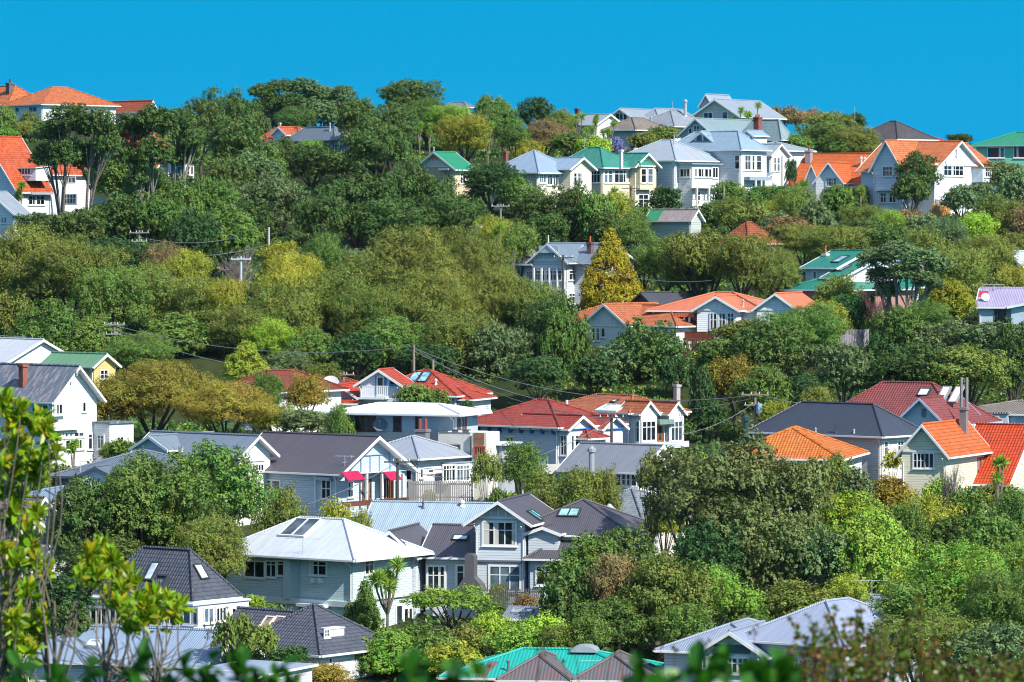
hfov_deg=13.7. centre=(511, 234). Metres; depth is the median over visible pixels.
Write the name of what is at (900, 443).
window
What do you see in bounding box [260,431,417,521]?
villa
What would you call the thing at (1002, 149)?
window
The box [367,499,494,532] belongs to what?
house
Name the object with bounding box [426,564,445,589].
window
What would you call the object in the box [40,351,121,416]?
cottage
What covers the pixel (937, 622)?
tree
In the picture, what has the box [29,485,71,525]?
house
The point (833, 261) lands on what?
house
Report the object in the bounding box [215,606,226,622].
window
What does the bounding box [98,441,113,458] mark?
shrub
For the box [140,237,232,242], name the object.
overhead wire
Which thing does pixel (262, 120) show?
tree
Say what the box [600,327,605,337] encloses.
window
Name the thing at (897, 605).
tree
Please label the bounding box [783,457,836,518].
tree
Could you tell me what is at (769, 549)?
tree
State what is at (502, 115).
tree
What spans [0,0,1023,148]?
sky
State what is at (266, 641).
shrub
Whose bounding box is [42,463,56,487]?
cabbage tree
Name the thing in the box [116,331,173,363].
tree
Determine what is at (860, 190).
cabbage tree
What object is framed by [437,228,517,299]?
tree
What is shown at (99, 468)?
house
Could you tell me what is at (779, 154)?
villa
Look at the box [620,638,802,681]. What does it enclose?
shrub
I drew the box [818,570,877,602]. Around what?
tree
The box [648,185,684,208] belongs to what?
tree
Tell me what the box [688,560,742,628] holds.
tree
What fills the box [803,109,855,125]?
tree
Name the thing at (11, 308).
tree
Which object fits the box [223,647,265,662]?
shrub
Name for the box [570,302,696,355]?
bungalow
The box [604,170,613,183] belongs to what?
window
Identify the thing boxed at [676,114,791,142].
house
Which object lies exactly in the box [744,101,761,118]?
cabbage tree
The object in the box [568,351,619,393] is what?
tree
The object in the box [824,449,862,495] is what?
tree
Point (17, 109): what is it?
window
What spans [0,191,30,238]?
cottage
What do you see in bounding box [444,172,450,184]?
window
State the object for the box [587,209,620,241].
tree
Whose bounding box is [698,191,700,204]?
window
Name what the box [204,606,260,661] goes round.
tree
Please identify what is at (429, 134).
cabbage tree
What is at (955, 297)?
tree
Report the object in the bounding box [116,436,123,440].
window
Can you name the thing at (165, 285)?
tree
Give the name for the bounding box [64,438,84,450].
window
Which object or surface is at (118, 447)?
shrub
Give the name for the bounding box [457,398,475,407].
shrub
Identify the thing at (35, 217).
tree
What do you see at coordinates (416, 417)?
window
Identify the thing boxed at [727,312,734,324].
window
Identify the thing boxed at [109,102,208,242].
tree
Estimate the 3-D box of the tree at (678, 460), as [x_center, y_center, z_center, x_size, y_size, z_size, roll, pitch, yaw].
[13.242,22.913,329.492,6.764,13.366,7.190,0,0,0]
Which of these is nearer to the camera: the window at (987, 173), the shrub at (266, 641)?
the shrub at (266, 641)
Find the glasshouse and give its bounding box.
[503,605,539,628]
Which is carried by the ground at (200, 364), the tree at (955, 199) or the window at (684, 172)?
the tree at (955, 199)
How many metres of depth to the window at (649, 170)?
553.29 m
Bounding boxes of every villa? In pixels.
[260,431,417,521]
[478,398,629,463]
[510,235,638,309]
[562,381,691,447]
[569,139,661,207]
[618,135,722,208]
[645,291,816,353]
[678,130,772,194]
[758,141,816,186]
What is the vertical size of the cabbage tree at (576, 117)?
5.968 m
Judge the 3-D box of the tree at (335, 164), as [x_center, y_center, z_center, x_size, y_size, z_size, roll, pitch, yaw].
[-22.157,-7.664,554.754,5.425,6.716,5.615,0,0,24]
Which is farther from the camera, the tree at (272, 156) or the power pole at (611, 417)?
the tree at (272, 156)
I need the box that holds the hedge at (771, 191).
[751,186,801,200]
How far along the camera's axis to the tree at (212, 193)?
510.64 m
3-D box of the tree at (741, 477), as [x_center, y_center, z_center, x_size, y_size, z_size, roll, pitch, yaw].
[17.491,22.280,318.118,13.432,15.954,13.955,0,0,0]
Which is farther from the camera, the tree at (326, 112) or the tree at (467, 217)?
the tree at (326, 112)
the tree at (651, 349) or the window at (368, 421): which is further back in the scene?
the tree at (651, 349)
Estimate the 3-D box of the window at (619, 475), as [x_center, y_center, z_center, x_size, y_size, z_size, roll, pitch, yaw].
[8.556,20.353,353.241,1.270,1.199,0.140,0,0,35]
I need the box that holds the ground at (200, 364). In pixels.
[0,120,1023,681]
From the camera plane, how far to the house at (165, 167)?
551.74 m
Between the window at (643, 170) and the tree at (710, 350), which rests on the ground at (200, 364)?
the tree at (710, 350)
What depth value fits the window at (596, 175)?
549.65 m
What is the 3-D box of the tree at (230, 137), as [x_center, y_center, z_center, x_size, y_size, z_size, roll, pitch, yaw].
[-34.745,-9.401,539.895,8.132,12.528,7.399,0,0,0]
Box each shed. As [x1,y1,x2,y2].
[645,208,705,242]
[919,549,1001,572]
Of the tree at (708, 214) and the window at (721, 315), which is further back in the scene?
the tree at (708, 214)
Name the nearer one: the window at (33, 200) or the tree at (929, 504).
the tree at (929, 504)
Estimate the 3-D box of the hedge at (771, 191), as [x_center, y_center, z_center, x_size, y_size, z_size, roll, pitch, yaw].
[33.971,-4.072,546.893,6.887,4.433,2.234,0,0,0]
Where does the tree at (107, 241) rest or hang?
on the ground at (200, 364)
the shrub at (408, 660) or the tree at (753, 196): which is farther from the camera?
the tree at (753, 196)
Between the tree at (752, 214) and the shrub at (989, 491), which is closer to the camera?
the shrub at (989, 491)
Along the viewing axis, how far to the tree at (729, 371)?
409.16 m
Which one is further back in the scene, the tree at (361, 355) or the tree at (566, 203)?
the tree at (566, 203)
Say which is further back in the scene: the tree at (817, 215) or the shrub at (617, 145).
the shrub at (617, 145)
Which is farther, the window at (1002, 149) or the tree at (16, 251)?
the window at (1002, 149)
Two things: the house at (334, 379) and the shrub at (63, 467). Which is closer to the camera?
the shrub at (63, 467)
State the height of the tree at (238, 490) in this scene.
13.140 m
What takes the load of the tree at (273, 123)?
on the ground at (200, 364)
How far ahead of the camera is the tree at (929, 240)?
469.28 m
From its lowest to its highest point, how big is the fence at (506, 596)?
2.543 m
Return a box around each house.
[0,79,120,123]
[0,136,89,222]
[0,362,135,466]
[0,494,83,578]
[22,624,264,681]
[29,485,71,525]
[50,449,222,545]
[87,545,250,628]
[108,132,168,187]
[110,100,157,119]
[128,430,279,525]
[147,660,318,681]
[223,369,349,431]
[226,516,434,627]
[228,603,394,679]
[261,123,301,150]
[287,123,347,154]
[323,375,357,383]
[325,402,521,500]
[352,367,497,415]
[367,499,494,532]
[384,492,657,618]
[387,435,473,500]
[412,147,472,199]
[437,643,663,681]
[446,101,476,111]
[491,149,597,209]
[555,441,674,499]
[574,108,619,138]
[600,117,670,150]
[607,487,713,553]
[612,101,690,120]
[631,291,702,303]
[647,99,694,140]
[653,617,771,681]
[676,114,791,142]
[692,93,786,121]
[720,221,781,253]
[727,414,869,511]
[743,597,919,681]
[749,401,918,481]
[779,245,914,317]
[786,146,871,206]
[846,381,1002,426]
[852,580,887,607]
[855,139,999,215]
[865,120,938,151]
[892,255,924,304]
[893,377,1023,512]
[971,131,1023,165]
[975,284,1023,324]
[978,400,1023,422]
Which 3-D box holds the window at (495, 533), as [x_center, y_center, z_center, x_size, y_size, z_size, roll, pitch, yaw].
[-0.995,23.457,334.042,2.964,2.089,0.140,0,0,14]
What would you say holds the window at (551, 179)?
in the house at (541, 169)
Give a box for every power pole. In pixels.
[103,322,124,375]
[129,230,148,254]
[231,256,250,304]
[268,227,269,258]
[332,372,354,380]
[384,458,410,499]
[413,345,414,370]
[491,204,509,221]
[553,255,572,296]
[599,414,624,441]
[622,186,639,211]
[741,391,769,424]
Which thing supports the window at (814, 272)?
in the house at (833, 261)
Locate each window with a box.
[0,216,6,223]
[15,107,19,113]
[18,167,30,175]
[28,106,36,112]
[28,195,45,205]
[31,403,48,412]
[52,403,62,414]
[61,479,68,485]
[63,431,85,438]
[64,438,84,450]
[65,194,76,204]
[66,177,75,183]
[81,401,87,412]
[87,433,93,450]
[89,605,107,624]
[96,434,104,449]
[100,369,108,379]
[108,608,122,624]
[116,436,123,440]
[162,617,180,626]
[180,607,198,626]
[190,164,193,175]
[203,606,215,624]
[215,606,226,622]
[231,605,247,614]
[244,560,265,579]
[252,463,263,472]
[265,560,276,578]
[267,479,280,491]
[276,560,282,576]
[277,603,286,608]
[308,560,327,576]
[321,480,331,499]
[323,628,330,638]
[328,657,332,664]
[335,145,340,154]
[347,480,354,498]
[355,416,361,431]
[362,416,376,431]
[362,478,372,500]
[364,561,373,575]
[376,376,384,395]
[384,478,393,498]
[388,380,396,385]
[392,416,401,431]
[395,604,402,623]
[403,606,412,621]
[407,471,412,480]
[415,416,421,428]
[419,468,424,478]
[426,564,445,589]
[427,468,434,473]
[442,464,455,482]
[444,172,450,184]
[454,564,464,589]
[456,463,470,482]
[457,417,466,428]
[460,171,465,183]
[473,446,484,456]
[481,520,517,547]
[487,564,521,592]
[505,435,513,440]
[526,270,532,280]
[534,564,546,586]
[535,270,561,280]
[539,174,546,183]
[546,174,560,185]
[559,434,567,456]
[568,270,574,280]
[568,293,574,304]
[570,434,578,451]
[573,172,583,186]
[591,327,600,341]
[592,170,600,183]
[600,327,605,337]
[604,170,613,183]
[609,474,620,485]
[614,169,629,183]
[615,113,627,120]
[621,474,635,486]
[633,420,639,442]
[638,194,648,207]
[640,168,646,183]
[641,420,656,442]
[647,168,653,183]
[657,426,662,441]
[663,426,664,441]
[670,420,682,441]
[679,168,690,177]
[693,125,699,131]
[694,168,711,177]
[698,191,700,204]
[703,112,712,117]
[709,312,717,330]
[712,167,718,178]
[718,312,725,327]
[722,111,727,118]
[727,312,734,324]
[730,656,748,675]
[734,155,738,169]
[742,155,761,170]
[772,157,779,171]
[812,270,816,279]
[825,177,836,186]
[878,192,887,203]
[882,166,892,176]
[883,441,888,456]
[888,192,896,203]
[897,440,903,451]
[911,452,924,469]
[924,453,934,469]
[943,166,963,176]
[977,457,983,471]
[984,168,990,177]
[987,147,999,158]
[994,310,1000,321]
[1000,147,1004,158]
[1000,310,1005,324]
[1013,146,1017,158]
[1018,146,1023,158]
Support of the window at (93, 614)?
in the house at (212, 592)
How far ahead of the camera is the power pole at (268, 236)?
473.90 m
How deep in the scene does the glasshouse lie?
306.26 m
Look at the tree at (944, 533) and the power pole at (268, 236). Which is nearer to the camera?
the tree at (944, 533)
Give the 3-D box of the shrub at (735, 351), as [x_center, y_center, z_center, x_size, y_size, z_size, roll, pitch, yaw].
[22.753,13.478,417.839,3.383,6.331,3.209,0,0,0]
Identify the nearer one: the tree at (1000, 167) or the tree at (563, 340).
the tree at (563, 340)
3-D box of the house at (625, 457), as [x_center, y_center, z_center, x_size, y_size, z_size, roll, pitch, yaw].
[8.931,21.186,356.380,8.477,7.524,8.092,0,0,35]
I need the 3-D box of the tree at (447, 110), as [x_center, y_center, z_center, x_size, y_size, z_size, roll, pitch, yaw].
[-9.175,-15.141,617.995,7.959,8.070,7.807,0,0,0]
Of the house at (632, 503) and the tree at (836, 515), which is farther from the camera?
the house at (632, 503)
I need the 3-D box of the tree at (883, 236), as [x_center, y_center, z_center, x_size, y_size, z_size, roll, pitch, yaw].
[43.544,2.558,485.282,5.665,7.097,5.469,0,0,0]
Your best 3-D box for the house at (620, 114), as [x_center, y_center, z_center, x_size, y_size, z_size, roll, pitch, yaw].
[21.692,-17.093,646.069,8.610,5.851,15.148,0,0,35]
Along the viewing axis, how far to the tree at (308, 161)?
558.63 m
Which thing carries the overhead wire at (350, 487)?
attached to the power pole at (397, 461)
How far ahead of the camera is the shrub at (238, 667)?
9.50 m
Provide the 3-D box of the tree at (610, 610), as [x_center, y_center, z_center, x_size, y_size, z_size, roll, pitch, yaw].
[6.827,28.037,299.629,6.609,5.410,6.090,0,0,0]
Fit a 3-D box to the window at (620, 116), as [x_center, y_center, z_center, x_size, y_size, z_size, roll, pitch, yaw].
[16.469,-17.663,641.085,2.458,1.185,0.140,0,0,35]
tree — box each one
[0,104,17,128]
[0,221,68,308]
[0,285,38,336]
[7,294,81,350]
[8,565,40,611]
[12,211,64,238]
[14,181,26,203]
[20,232,137,319]
[26,571,96,619]
[27,102,123,231]
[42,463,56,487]
[43,206,106,244]
[44,473,127,565]
[47,598,95,637]
[53,535,145,590]
[57,313,130,360]
[65,437,80,467]
[67,258,158,331]
[76,446,219,548]
[81,156,164,206]
[81,234,140,259]
[89,186,151,244]
[93,356,224,433]
[97,383,144,420]
[100,338,181,375]
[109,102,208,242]
[116,258,184,327]
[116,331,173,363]
[118,240,165,269]
[121,164,168,198]
[126,194,183,248]
[133,500,234,551]
[135,311,219,355]
[137,239,187,282]
[144,175,208,240]
[156,246,215,312]
[163,173,199,193]
[165,443,191,460]
[166,438,281,532]
[167,206,223,261]
[170,380,283,432]
[172,272,247,335]
[172,510,253,578]
[177,96,223,180]
[187,202,264,278]
[188,274,250,332]
[189,175,241,212]
[198,85,257,152]
[199,300,272,356]
[201,153,258,201]
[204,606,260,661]
[207,111,268,159]
[212,149,285,182]
[215,245,260,284]
[224,132,290,180]
[228,108,271,129]
[228,198,281,260]
[229,167,313,237]
[236,315,299,362]
[239,97,264,130]
[244,480,309,533]
[246,78,305,130]
[246,278,324,346]
[246,371,287,430]
[246,403,296,431]
[248,93,288,128]
[251,251,342,333]
[254,240,300,274]
[262,347,318,370]
[263,135,301,178]
[273,104,318,127]
[275,327,339,363]
[275,408,331,432]
[281,369,334,431]
[282,142,335,189]
[287,76,357,126]
[290,192,350,249]
[296,227,348,274]
[297,139,331,176]
[299,97,344,128]
[299,263,378,337]
[300,361,347,378]
[304,167,411,251]
[317,494,353,519]
[319,150,361,180]
[323,244,375,288]
[323,275,412,336]
[324,329,387,379]
[324,400,349,433]
[330,223,470,297]
[334,95,376,135]
[335,95,360,130]
[336,115,411,179]
[349,506,374,527]
[350,197,433,258]
[351,164,392,179]
[352,314,444,370]
[355,99,419,173]
[360,158,460,236]
[364,554,406,636]
[370,266,486,334]
[375,78,445,135]
[390,341,465,374]
[399,583,495,629]
[403,96,445,149]
[406,624,466,675]
[416,120,424,152]
[417,193,488,235]
[420,305,502,377]
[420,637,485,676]
[422,102,471,148]
[425,122,434,153]
[430,224,476,248]
[431,110,495,161]
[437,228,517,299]
[447,202,493,232]
[451,264,533,329]
[457,160,527,215]
[468,319,540,375]
[469,448,504,501]
[470,214,512,268]
[472,93,511,145]
[483,120,494,164]
[485,101,524,154]
[491,221,504,248]
[493,275,562,327]
[495,436,550,494]
[496,175,535,218]
[497,123,533,157]
[499,219,541,278]
[500,350,570,398]
[503,185,554,222]
[509,234,518,278]
[512,137,549,157]
[513,294,559,361]
[514,96,556,126]
[522,117,575,155]
[524,209,572,245]
[533,487,561,509]
[533,530,624,599]
[534,559,598,621]
[536,290,593,376]
[537,622,583,646]
[540,180,588,240]
[544,107,582,131]
[546,132,587,156]
[550,461,605,509]
[564,594,655,651]
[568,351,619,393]
[572,112,586,133]
[573,134,613,151]
[575,188,617,241]
[581,125,595,137]
[584,462,625,510]
[584,551,642,649]
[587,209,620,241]
[590,523,659,570]
[592,114,599,134]
[599,119,618,142]
[599,338,637,385]
[607,186,618,198]
[608,190,634,218]
[609,315,694,385]
[611,548,724,661]
[612,216,649,252]
[619,207,654,244]
[625,132,660,148]
[628,238,664,289]
[629,230,681,290]
[631,446,665,553]
[638,501,689,553]
[639,444,715,559]
[642,123,680,140]
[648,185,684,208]
[648,598,718,644]
[654,245,723,291]
[658,223,743,295]
[658,428,833,614]
[659,351,691,392]
[671,514,753,622]
[687,363,715,441]
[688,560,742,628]
[692,337,734,372]
[699,199,722,227]
[702,351,758,426]
[705,229,784,294]
[705,319,786,341]
[709,180,748,202]
[710,501,825,612]
[712,193,751,231]
[713,578,774,621]
[724,199,776,227]
[727,362,796,421]
[728,187,766,207]
[729,316,811,375]
[731,106,744,118]
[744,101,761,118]
[747,245,802,297]
[750,300,852,375]
[756,210,788,246]
[758,575,839,617]
[759,185,778,200]
[760,261,804,294]
[764,196,781,212]
[764,214,814,251]
[769,371,824,407]
[770,104,803,126]
[770,183,823,217]
[773,222,824,271]
[780,519,852,590]
[783,106,821,134]
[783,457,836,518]
[784,132,814,148]
[784,156,797,187]
[792,119,848,152]
[793,222,874,260]
[797,179,810,189]
[799,199,837,229]
[799,385,838,401]
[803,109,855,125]
[808,341,874,401]
[809,299,854,357]
[810,487,889,589]
[812,283,825,300]
[813,270,864,301]
[817,132,863,152]
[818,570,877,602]
[819,184,858,223]
[822,503,924,593]
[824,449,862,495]
[829,123,882,152]
[830,293,874,347]
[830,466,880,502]
[832,216,893,249]
[836,203,883,226]
[841,111,867,128]
[848,181,870,207]
[853,239,954,346]
[856,185,865,204]
[859,359,914,389]
[861,290,886,330]
[863,304,924,345]
[863,329,899,367]
[864,607,991,681]
[866,577,966,681]
[871,207,910,234]
[871,226,917,248]
[876,564,929,605]
[877,341,967,391]
[878,494,936,553]
[879,370,886,381]
[889,171,931,211]
[890,487,966,565]
[891,222,965,254]
[893,149,945,210]
[893,208,923,227]
[895,535,1012,681]
[904,210,938,233]
[905,297,953,337]
[909,316,984,352]
[913,277,977,323]
[917,342,1022,404]
[917,511,971,558]
[919,216,971,248]
[923,241,996,296]
[933,460,965,506]
[939,184,978,216]
[939,213,972,238]
[943,620,1023,681]
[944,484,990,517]
[945,133,973,141]
[951,320,1023,351]
[953,501,1023,563]
[954,230,1021,286]
[956,564,1023,667]
[959,208,1001,246]
[968,180,995,207]
[968,192,1011,232]
[980,159,1023,198]
[985,316,1023,400]
[988,195,1023,235]
[988,454,1011,514]
[988,484,1023,540]
[990,261,1023,286]
[995,167,1023,204]
[997,228,1023,249]
[998,534,1023,578]
[1006,204,1023,236]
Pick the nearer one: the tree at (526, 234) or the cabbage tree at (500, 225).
the tree at (526, 234)
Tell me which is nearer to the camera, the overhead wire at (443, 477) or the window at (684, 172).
the overhead wire at (443, 477)
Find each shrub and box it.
[0,125,21,135]
[0,384,230,681]
[0,636,307,681]
[2,454,51,490]
[2,619,38,670]
[11,119,38,137]
[19,111,41,121]
[42,462,74,488]
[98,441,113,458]
[106,438,135,456]
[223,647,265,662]
[245,593,266,606]
[249,601,291,609]
[250,620,279,659]
[263,643,310,662]
[307,662,355,681]
[339,414,356,433]
[342,599,363,619]
[350,610,384,634]
[355,652,379,675]
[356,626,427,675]
[392,382,433,402]
[397,647,487,681]
[400,624,429,637]
[424,388,453,403]
[433,619,492,656]
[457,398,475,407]
[468,606,516,655]
[473,599,506,617]
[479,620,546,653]
[483,621,758,681]
[486,487,509,501]
[487,579,508,602]
[506,589,540,605]
[516,608,569,641]
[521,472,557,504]
[563,610,615,649]
[610,137,624,152]
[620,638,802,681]
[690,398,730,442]
[727,340,760,373]
[729,609,777,621]
[757,398,790,419]
[785,590,1023,681]
[810,489,849,518]
[872,471,915,511]
[878,447,901,479]
[921,475,952,512]
[928,201,942,217]
[940,201,951,215]
[975,481,1020,517]
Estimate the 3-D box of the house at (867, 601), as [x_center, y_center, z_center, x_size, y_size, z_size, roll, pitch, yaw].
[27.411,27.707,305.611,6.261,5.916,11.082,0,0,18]
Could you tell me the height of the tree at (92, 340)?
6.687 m
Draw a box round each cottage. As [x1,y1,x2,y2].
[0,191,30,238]
[0,337,62,362]
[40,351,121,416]
[168,160,193,177]
[338,381,361,407]
[996,250,1023,279]
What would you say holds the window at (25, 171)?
in the house at (16, 167)
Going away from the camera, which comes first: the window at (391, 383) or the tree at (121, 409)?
the tree at (121, 409)
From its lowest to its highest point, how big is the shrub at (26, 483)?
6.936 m
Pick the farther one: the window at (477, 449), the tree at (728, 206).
the tree at (728, 206)
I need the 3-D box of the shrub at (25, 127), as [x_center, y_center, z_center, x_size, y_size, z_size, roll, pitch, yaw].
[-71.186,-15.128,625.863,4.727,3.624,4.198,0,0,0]
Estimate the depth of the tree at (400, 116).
563.46 m
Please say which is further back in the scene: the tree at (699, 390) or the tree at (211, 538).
the tree at (699, 390)
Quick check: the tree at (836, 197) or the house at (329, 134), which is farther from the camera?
the house at (329, 134)
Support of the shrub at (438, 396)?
on the ground at (200, 364)
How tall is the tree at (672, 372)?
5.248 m
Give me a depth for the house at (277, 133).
593.77 m
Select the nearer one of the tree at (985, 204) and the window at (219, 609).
the window at (219, 609)
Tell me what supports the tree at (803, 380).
on the ground at (200, 364)
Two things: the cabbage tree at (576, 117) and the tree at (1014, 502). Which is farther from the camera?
the cabbage tree at (576, 117)
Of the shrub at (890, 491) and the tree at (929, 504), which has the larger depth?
the shrub at (890, 491)
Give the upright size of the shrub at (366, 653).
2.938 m
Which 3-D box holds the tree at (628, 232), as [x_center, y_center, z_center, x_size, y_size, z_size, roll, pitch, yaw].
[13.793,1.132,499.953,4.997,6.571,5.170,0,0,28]
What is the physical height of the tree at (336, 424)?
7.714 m
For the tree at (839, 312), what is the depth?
429.15 m
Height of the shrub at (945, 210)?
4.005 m
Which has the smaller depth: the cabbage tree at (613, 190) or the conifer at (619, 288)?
the conifer at (619, 288)
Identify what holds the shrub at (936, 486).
on the ground at (200, 364)
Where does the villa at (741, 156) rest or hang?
on the ground at (200, 364)
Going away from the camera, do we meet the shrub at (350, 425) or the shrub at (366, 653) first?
the shrub at (366, 653)
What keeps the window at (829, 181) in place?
in the house at (820, 171)
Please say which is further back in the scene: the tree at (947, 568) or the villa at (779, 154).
the villa at (779, 154)
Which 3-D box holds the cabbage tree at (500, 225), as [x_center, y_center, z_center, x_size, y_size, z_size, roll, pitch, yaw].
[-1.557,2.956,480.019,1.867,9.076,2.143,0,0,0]
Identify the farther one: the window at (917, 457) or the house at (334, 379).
the house at (334, 379)
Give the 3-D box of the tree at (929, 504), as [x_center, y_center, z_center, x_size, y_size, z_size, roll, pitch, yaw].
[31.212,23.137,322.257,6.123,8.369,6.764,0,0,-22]
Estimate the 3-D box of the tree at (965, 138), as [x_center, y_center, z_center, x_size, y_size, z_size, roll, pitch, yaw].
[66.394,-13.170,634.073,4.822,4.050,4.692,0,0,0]
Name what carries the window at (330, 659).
in the house at (321, 634)
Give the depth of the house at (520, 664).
285.56 m
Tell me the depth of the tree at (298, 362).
422.88 m
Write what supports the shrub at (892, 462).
on the ground at (200, 364)
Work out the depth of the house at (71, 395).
374.56 m
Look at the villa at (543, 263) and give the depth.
471.32 m
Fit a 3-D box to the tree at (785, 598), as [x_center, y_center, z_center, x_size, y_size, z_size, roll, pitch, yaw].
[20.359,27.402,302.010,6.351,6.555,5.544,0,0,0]
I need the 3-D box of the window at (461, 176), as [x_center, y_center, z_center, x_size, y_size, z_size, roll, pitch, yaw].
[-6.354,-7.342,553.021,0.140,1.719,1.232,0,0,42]
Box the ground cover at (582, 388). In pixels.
[0,130,1023,681]
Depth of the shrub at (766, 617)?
299.82 m
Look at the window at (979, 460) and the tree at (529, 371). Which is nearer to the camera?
the window at (979, 460)
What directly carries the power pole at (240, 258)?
on the ground at (200, 364)
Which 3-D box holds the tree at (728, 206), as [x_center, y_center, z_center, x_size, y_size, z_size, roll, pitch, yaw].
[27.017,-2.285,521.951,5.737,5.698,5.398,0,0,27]
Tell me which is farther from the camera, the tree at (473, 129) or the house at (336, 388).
the tree at (473, 129)
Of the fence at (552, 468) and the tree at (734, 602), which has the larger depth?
the fence at (552, 468)
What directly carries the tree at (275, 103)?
on the ground at (200, 364)
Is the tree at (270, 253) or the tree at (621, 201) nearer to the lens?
the tree at (270, 253)
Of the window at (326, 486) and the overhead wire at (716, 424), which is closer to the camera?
the window at (326, 486)
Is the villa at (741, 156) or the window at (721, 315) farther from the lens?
the villa at (741, 156)
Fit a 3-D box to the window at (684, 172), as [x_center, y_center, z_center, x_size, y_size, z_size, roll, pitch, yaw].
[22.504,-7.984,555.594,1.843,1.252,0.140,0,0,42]
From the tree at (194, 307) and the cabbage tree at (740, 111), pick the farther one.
the cabbage tree at (740, 111)
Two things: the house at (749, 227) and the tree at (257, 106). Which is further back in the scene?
the tree at (257, 106)
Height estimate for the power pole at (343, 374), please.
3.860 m
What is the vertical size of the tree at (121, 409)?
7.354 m
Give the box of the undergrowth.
[0,119,1023,681]
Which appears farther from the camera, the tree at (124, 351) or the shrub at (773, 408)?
the tree at (124, 351)
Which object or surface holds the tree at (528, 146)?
on the ground at (200, 364)
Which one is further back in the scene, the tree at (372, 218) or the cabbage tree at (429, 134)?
the cabbage tree at (429, 134)
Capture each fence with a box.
[93,198,108,203]
[407,480,472,501]
[489,587,542,608]
[540,463,559,478]
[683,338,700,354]
[837,329,868,346]
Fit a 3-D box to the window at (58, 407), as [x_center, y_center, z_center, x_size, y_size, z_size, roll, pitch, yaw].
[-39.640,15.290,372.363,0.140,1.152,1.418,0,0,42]
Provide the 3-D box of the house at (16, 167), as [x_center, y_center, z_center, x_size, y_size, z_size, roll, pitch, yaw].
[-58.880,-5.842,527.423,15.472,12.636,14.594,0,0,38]
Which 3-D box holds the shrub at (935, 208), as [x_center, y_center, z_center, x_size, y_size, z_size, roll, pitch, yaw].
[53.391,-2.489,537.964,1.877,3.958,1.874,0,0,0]
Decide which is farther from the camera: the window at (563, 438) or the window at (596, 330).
the window at (596, 330)
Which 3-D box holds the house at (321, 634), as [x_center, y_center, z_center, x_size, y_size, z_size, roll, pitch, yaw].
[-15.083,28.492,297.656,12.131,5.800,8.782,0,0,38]
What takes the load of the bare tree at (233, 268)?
on the ground at (200, 364)
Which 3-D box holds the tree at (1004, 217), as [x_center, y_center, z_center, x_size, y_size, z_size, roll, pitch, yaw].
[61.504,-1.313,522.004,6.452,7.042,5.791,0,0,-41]
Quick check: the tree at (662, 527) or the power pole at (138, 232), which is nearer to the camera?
the tree at (662, 527)
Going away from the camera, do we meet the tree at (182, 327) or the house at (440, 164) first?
the tree at (182, 327)
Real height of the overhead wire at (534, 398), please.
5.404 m
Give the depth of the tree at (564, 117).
623.94 m
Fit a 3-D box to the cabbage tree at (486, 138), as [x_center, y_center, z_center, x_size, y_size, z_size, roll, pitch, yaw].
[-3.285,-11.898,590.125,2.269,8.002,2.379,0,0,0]
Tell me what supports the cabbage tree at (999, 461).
on the ground at (200, 364)
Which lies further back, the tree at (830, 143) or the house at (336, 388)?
the tree at (830, 143)
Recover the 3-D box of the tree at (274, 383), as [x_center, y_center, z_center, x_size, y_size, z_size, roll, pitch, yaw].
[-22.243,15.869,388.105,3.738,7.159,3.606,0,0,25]
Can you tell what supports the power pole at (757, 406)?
on the ground at (200, 364)
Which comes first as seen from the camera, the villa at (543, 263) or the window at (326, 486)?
the window at (326, 486)
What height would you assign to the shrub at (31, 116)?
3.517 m
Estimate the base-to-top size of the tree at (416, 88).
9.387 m
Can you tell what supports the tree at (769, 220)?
on the ground at (200, 364)
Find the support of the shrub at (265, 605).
on the ground at (200, 364)
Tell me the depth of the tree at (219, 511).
326.15 m
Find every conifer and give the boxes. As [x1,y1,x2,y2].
[219,339,269,379]
[352,577,380,620]
[575,226,644,309]
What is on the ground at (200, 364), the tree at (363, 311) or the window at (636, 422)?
the tree at (363, 311)
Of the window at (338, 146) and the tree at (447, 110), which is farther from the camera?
the tree at (447, 110)
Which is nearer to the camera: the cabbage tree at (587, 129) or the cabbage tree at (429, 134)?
the cabbage tree at (587, 129)
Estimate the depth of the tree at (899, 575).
299.81 m
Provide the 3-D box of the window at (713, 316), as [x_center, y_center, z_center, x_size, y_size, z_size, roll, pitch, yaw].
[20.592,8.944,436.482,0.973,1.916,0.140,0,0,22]
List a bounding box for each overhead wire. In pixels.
[0,328,112,336]
[115,325,411,352]
[115,329,341,373]
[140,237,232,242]
[205,245,264,255]
[299,463,395,506]
[399,419,610,469]
[399,463,519,478]
[415,347,597,416]
[415,348,753,400]
[415,351,753,410]
[566,258,710,281]
[679,402,754,434]
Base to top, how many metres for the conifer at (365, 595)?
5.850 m
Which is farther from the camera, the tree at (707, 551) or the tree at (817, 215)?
the tree at (817, 215)
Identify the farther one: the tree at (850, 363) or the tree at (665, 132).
the tree at (665, 132)
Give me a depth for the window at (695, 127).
593.74 m
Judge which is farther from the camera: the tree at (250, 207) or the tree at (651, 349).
the tree at (250, 207)
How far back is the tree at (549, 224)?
506.93 m
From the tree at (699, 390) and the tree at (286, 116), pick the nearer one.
the tree at (699, 390)

